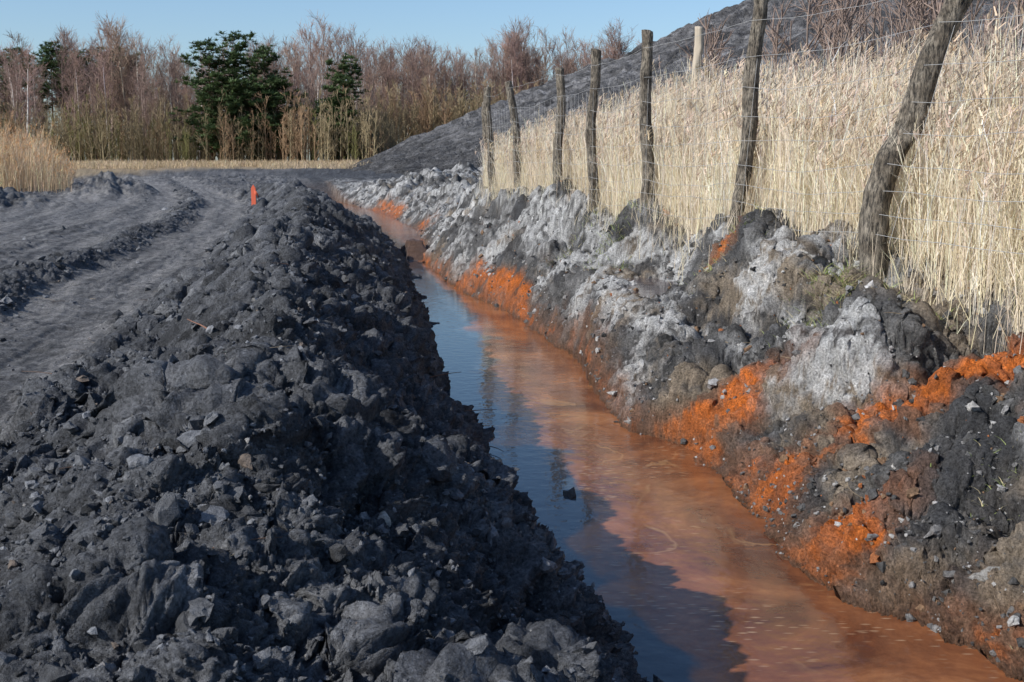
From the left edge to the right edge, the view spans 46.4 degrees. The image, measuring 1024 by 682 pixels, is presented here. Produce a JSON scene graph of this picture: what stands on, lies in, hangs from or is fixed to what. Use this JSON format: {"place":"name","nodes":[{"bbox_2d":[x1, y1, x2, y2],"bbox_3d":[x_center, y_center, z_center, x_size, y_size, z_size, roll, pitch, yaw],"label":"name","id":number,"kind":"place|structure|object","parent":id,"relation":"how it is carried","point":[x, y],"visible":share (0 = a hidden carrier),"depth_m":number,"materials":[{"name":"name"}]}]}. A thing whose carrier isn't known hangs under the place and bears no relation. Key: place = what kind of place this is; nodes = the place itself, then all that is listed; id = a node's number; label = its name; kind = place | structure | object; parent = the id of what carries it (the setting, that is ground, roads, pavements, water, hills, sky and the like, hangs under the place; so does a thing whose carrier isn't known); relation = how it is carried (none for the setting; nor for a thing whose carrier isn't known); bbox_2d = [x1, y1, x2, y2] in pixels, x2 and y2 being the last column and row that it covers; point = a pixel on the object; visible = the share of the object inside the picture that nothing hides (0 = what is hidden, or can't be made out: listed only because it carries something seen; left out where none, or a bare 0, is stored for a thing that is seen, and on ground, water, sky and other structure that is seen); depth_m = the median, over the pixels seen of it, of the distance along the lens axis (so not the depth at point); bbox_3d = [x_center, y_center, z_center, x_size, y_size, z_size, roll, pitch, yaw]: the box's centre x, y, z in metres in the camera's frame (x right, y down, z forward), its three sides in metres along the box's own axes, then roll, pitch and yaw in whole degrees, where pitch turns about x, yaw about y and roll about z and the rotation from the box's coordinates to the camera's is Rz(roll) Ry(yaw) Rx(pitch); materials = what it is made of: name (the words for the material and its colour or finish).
{"place":"outdoors","nodes":[
{"label":"outdoors","id":0,"kind":"place"},
{"bbox_2d":[63,158,367,168],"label":"dry grass meadow","id":1,"kind":"structure","parent":0,"point":[142,164],"depth_m":84.63,"materials":[{"name":"beige plant"}]},
{"bbox_2d":[0,0,743,159],"label":"sky","id":2,"kind":"structure","parent":0,"point":[467,24],"materials":[{"name":"blue"}]},
{"bbox_2d":[0,160,1023,681],"bbox_3d":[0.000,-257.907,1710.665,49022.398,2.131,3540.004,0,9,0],"label":"ground","id":3,"kind":"structure","parent":0,"point":[48,334],"depth_m":5.22,"materials":[{"name":"soil"}]},
{"bbox_2d":[0,118,15,149],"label":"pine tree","id":4,"kind":"object","parent":3,"relation":"on","point":[4,127],"visible":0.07,"depth_m":99.03,"materials":[{"name":"plant"}]},
{"bbox_2d":[0,53,31,119],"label":"bare tree","id":5,"kind":"object","parent":3,"relation":"on","point":[5,88],"visible":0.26,"depth_m":114.76,"materials":[{"name":"brown plant"}]},
{"bbox_2d":[0,46,45,105],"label":"bare tree","id":6,"kind":"object","parent":3,"relation":"on","point":[20,50],"visible":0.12,"depth_m":117.59,"materials":[{"name":"brown plant"}]},
{"bbox_2d":[0,111,80,192],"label":"reed clump","id":7,"kind":"object","parent":3,"relation":"on","point":[26,165],"visible":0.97,"depth_m":35.78,"materials":[{"name":"beige plant"}]},
{"bbox_2d":[22,40,83,134],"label":"pine tree","id":8,"kind":"object","parent":3,"relation":"on","point":[45,60],"visible":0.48,"depth_m":114.43,"materials":[{"name":"green plant"}]},
{"bbox_2d":[44,50,97,106],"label":"bare tree","id":9,"kind":"object","parent":3,"relation":"on","point":[57,73],"visible":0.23,"depth_m":112.54,"materials":[{"name":"brown plant"}]},
{"bbox_2d":[74,46,113,157],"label":"pine tree","id":10,"kind":"object","parent":3,"relation":"on","point":[82,49],"visible":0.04,"depth_m":117.39,"materials":[{"name":"plant"}]},
{"bbox_2d":[93,47,157,159],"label":"bare tree","id":11,"kind":"object","parent":3,"relation":"on","point":[122,70],"visible":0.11,"depth_m":116.30,"materials":[{"name":"brown plant"}]},
{"bbox_2d":[169,37,240,159],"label":"pine tree","id":12,"kind":"object","parent":3,"relation":"on","point":[199,45],"visible":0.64,"depth_m":98.14,"materials":[{"name":"green plant"}]},
{"bbox_2d":[188,67,266,156],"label":"pine tree","id":13,"kind":"object","parent":3,"relation":"on","point":[232,83],"visible":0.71,"depth_m":97.38,"materials":[{"name":"green plant"}]},
{"bbox_2d":[196,30,270,160],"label":"pine tree","id":14,"kind":"object","parent":3,"relation":"on","point":[239,46],"visible":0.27,"depth_m":99.48,"materials":[{"name":"green plant"}]},
{"bbox_2d":[3,165,482,297],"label":"coal lumps","id":15,"kind":"object","parent":3,"relation":"on","point":[61,267],"visible":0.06,"depth_m":26.55,"materials":[{"name":"stone"}]},
{"bbox_2d":[211,73,282,163],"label":"pine tree","id":16,"kind":"object","parent":3,"relation":"on","point":[250,91],"visible":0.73,"depth_m":97.38,"materials":[{"name":"green plant"}]},
{"bbox_2d":[251,185,257,205],"bbox_3d":[-5.773,-3.275,26.803,0.165,0.470,0.068,3,9,17],"label":"survey marker stake","id":17,"kind":"object","parent":3,"relation":"on","point":[254,193],"visible":0.93,"depth_m":26.79,"materials":[{"name":"orange paint"}]},
{"bbox_2d":[0,74,539,164],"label":"willow thicket","id":18,"kind":"object","parent":3,"relation":"on","point":[384,133],"visible":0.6,"depth_m":98.23,"materials":[{"name":"brown plant"}]},
{"bbox_2d":[238,44,307,160],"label":"pine tree","id":19,"kind":"object","parent":3,"relation":"on","point":[263,55],"visible":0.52,"depth_m":99.07,"materials":[{"name":"green plant"}]},
{"bbox_2d":[251,75,308,162],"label":"pine tree","id":20,"kind":"object","parent":3,"relation":"on","point":[277,82],"visible":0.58,"depth_m":98.57,"materials":[{"name":"green plant"}]},
{"bbox_2d":[0,9,640,161],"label":"bare birch woodland","id":21,"kind":"object","parent":3,"relation":"on","point":[520,66],"visible":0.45,"depth_m":111.31,"materials":[{"name":"brown plant"}]},
{"bbox_2d":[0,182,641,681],"bbox_3d":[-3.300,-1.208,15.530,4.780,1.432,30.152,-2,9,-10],"label":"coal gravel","id":22,"kind":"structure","parent":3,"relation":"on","point":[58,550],"depth_m":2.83,"materials":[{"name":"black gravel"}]},
{"bbox_2d":[303,96,352,159],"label":"pine tree","id":23,"kind":"object","parent":3,"relation":"on","point":[317,110],"visible":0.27,"depth_m":98.81,"materials":[{"name":"plant"}]},
{"bbox_2d":[0,204,662,681],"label":"coal clod rubble","id":24,"kind":"object","parent":3,"relation":"on","point":[168,506],"visible":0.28,"depth_m":2.83,"materials":[{"name":"stone"}]},
{"bbox_2d":[312,53,375,160],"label":"pine tree","id":25,"kind":"object","parent":3,"relation":"on","point":[338,77],"visible":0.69,"depth_m":97.78,"materials":[{"name":"green plant"}]},
{"bbox_2d":[378,511,390,526],"bbox_3d":[-0.346,0.470,3.160,0.056,0.054,0.042,0,9,0],"label":"pale stone","id":26,"kind":"object","parent":3,"relation":"on","point":[384,515],"visible":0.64,"depth_m":3.14,"materials":[{"name":"grey stone"}]},
{"bbox_2d":[25,263,1006,556],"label":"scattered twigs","id":27,"kind":"object","parent":3,"relation":"on","point":[435,375],"visible":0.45,"depth_m":6.40,"materials":[{"name":"brown wood"}]},
{"bbox_2d":[545,205,604,265],"bbox_3d":[0.816,-1.177,13.557,0.889,0.805,0.904,0,9,0],"label":"grass tuft","id":28,"kind":"object","parent":3,"relation":"on","point":[578,236],"visible":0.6,"depth_m":13.53,"materials":[{"name":"beige plant"}]},
{"bbox_2d":[583,231,642,271],"bbox_3d":[0.989,-0.810,11.586,0.647,0.504,0.641,-3,9,-19],"label":"grass tuft","id":29,"kind":"object","parent":3,"relation":"on","point":[618,264],"visible":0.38,"depth_m":11.62,"materials":[{"name":"beige plant"}]},
{"bbox_2d":[586,193,660,260],"bbox_3d":[1.093,-1.082,12.134,1.110,0.902,0.947,4,10,25],"label":"grass tuft","id":30,"kind":"object","parent":3,"relation":"on","point":[619,230],"visible":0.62,"depth_m":12.24,"materials":[{"name":"beige plant"}]},
{"bbox_2d":[622,276,680,297],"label":"puddle water","id":31,"kind":"structure","parent":3,"relation":"on","point":[649,287],"depth_m":10.20,"materials":[{"name":"grey liquid"}]},
{"bbox_2d":[691,26,703,86],"bbox_3d":[3.006,-3.713,19.664,0.238,2.862,0.178,0,9,0],"label":"wooden post","id":32,"kind":"object","parent":3,"relation":"on","point":[698,45],"visible":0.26,"depth_m":19.46,"materials":[{"name":"beige wood"}]},
{"bbox_2d":[676,10,744,94],"bbox_3d":[3.615,-4.244,21.461,1.256,3.179,2.168,2,9,12],"label":"bare shrub","id":33,"kind":"object","parent":3,"relation":"on","point":[713,40],"visible":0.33,"depth_m":20.70,"materials":[{"name":"brown plant"}]},
{"bbox_2d":[429,175,1023,667],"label":"bank stones","id":34,"kind":"object","parent":3,"relation":"on","point":[937,533],"visible":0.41,"depth_m":6.11,"materials":[{"name":"grey stone"}]},
{"bbox_2d":[669,201,786,293],"bbox_3d":[1.719,-0.659,9.163,1.098,0.828,1.036,0,9,0],"label":"grass tuft","id":35,"kind":"object","parent":3,"relation":"on","point":[729,240],"visible":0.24,"depth_m":9.08,"materials":[{"name":"plant"}]},
{"bbox_2d":[456,131,1023,355],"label":"dry grass fringe","id":36,"kind":"object","parent":3,"relation":"on","point":[692,226],"visible":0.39,"depth_m":8.60,"materials":[{"name":"beige plant"}]},
{"bbox_2d":[475,1,1023,334],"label":"reed bed","id":37,"kind":"object","parent":3,"relation":"on","point":[995,153],"visible":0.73,"depth_m":8.84,"materials":[{"name":"beige plant"}]},
{"bbox_2d":[481,0,1023,280],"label":"wire fence","id":38,"kind":"object","parent":3,"relation":"on","point":[885,170],"visible":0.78,"depth_m":9.51,"materials":[{"name":"grey metal"}]},
{"bbox_2d":[749,0,883,89],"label":"bare shrub","id":39,"kind":"object","parent":3,"relation":"on","point":[773,30],"visible":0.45,"depth_m":19.59,"materials":[{"name":"brown plant"}]},
{"bbox_2d":[759,255,902,346],"bbox_3d":[1.992,-0.209,7.311,0.964,0.607,0.869,0,9,0],"label":"grass tuft","id":40,"kind":"object","parent":3,"relation":"on","point":[837,278],"visible":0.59,"depth_m":7.29,"materials":[{"name":"green plant"}]},
{"bbox_2d":[793,0,885,90],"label":"bare shrub","id":41,"kind":"object","parent":3,"relation":"on","point":[860,22],"visible":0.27,"depth_m":21.25,"materials":[{"name":"brown plant"}]},
{"bbox_2d":[778,0,930,81],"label":"bare shrub","id":42,"kind":"object","parent":3,"relation":"on","point":[875,14],"visible":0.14,"depth_m":22.77,"materials":[{"name":"brown plant"}]},
{"bbox_2d":[871,279,961,328],"bbox_3d":[2.274,-0.157,6.759,0.765,0.424,0.725,0,9,0],"label":"grass tuft","id":43,"kind":"object","parent":3,"relation":"on","point":[936,313],"visible":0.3,"depth_m":6.66,"materials":[{"name":"plant"}]},
{"bbox_2d":[863,0,996,84],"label":"bare shrub","id":44,"kind":"object","parent":3,"relation":"on","point":[882,24],"visible":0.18,"depth_m":24.55,"materials":[{"name":"brown plant"}]},
{"bbox_2d":[874,0,996,84],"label":"bare shrub","id":45,"kind":"object","parent":3,"relation":"on","point":[921,7],"visible":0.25,"depth_m":18.49,"materials":[{"name":"brown plant"}]},
{"bbox_2d":[899,0,1012,75],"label":"bare shrub","id":46,"kind":"object","parent":3,"relation":"on","point":[993,12],"visible":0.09,"depth_m":20.26,"materials":[{"name":"brown plant"}]},
{"bbox_2d":[914,0,1023,84],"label":"bare shrub","id":47,"kind":"object","parent":3,"relation":"on","point":[939,7],"visible":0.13,"depth_m":12.46,"materials":[{"name":"brown plant"}]},
{"bbox_2d":[966,401,980,411],"bbox_3d":[2.043,0.289,5.300,0.059,0.056,0.061,-5,10,-29],"label":"pale stone","id":48,"kind":"object","parent":3,"relation":"on","point":[972,406],"visible":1,"depth_m":5.29,"materials":[{"name":"white stone"}]},
{"bbox_2d":[930,422,1022,519],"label":"grass tuft","id":49,"kind":"object","parent":3,"relation":"on","point":[982,505],"visible":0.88,"depth_m":4.74,"materials":[{"name":"plant"}]},
{"bbox_2d":[968,566,999,581],"bbox_3d":[1.714,0.845,4.332,0.111,0.078,0.051,5,10,31],"label":"pale stone","id":50,"kind":"object","parent":3,"relation":"on","point":[981,575],"visible":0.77,"depth_m":4.32,"materials":[{"name":"grey stone"}]},
{"bbox_2d":[956,0,1023,72],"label":"bare shrub","id":51,"kind":"object","parent":3,"relation":"on","point":[972,18],"visible":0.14,"depth_m":22.85,"materials":[{"name":"brown plant"}]},
{"bbox_2d":[339,202,1022,681],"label":"stream water","id":52,"kind":"structure","parent":0,"point":[687,570],"depth_m":5.43,"materials":[{"name":"brown liquid"}]},
{"bbox_2d":[563,487,575,499],"bbox_3d":[0.296,0.805,6.140,0.067,0.097,0.194,0,9,0],"label":"rock","id":53,"kind":"object","parent":52,"relation":"in","point":[570,494],"visible":0.66,"depth_m":6.11,"materials":[{"name":"stone"}]},
{"bbox_2d":[346,0,1023,173],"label":"spoil heap hill","id":54,"kind":"structure","parent":0,"point":[450,145],"depth_m":73.49,"materials":[{"name":"grey soil"}]},
{"bbox_2d":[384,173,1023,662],"bbox_3d":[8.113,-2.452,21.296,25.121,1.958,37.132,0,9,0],"label":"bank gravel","id":55,"kind":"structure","parent":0,"point":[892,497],"depth_m":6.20,"materials":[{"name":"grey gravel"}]}
]}

